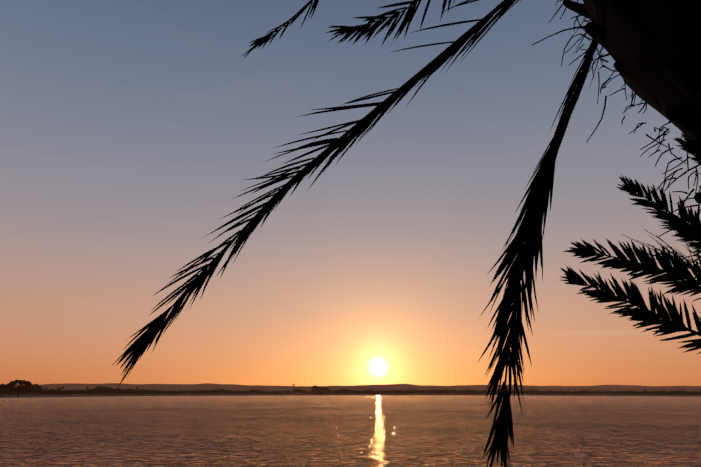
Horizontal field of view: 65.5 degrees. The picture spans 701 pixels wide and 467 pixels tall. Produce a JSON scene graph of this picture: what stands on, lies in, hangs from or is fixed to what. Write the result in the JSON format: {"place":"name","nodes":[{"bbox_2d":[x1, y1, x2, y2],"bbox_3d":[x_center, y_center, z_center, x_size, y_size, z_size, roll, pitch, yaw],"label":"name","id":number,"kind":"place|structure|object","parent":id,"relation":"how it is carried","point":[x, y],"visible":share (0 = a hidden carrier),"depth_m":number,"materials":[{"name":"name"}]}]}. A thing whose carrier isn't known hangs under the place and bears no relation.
{"place":"outdoors","nodes":[
{"label":"outdoors","id":0,"kind":"place"},
{"bbox_2d":[0,395,700,466],"bbox_3d":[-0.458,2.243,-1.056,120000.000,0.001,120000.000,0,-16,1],"label":"lake water","id":1,"kind":"structure","parent":0,"point":[373,431],"depth_m":36.46,"materials":[{"name":"brown liquid"}]},
{"bbox_2d":[0,383,700,397],"bbox_3d":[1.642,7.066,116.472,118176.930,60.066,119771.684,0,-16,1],"label":"ground","id":2,"kind":"structure","parent":0,"point":[235,387],"depth_m":1927.43,"materials":[{"name":"soil"}]},
{"bbox_2d":[0,384,13,396],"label":"tree","id":3,"kind":"object","parent":2,"relation":"on","point":[2,391],"visible":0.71,"depth_m":310.33,"materials":[{"name":"black plant"}]},
{"bbox_2d":[3,379,33,397],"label":"tree","id":4,"kind":"object","parent":2,"relation":"on","point":[28,384],"visible":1,"depth_m":289.30,"materials":[{"name":"black plant"}]},
{"bbox_2d":[311,386,328,393],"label":"farm building","id":5,"kind":"structure","parent":2,"relation":"on","point":[319,390],"depth_m":677.38,"materials":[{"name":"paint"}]},
{"bbox_2d":[0,384,700,394],"bbox_3d":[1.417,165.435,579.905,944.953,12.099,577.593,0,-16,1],"label":"shore trees","id":6,"kind":"object","parent":2,"relation":"on","point":[38,389],"visible":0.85,"depth_m":568.57,"materials":[{"name":"black plant"}]},
{"bbox_2d":[115,0,700,466],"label":"palm tree","id":7,"kind":"object","parent":2,"relation":"on","point":[651,48],"visible":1,"depth_m":2.65,"materials":[{"name":"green plant"}]},
{"bbox_2d":[560,134,700,353],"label":"young date palm","id":8,"kind":"object","parent":2,"relation":"on","point":[671,322],"visible":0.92,"depth_m":4.75,"materials":[{"name":"green plant"}]},
{"bbox_2d":[0,0,700,385],"label":"sky","id":9,"kind":"structure","parent":0,"point":[129,129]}
]}

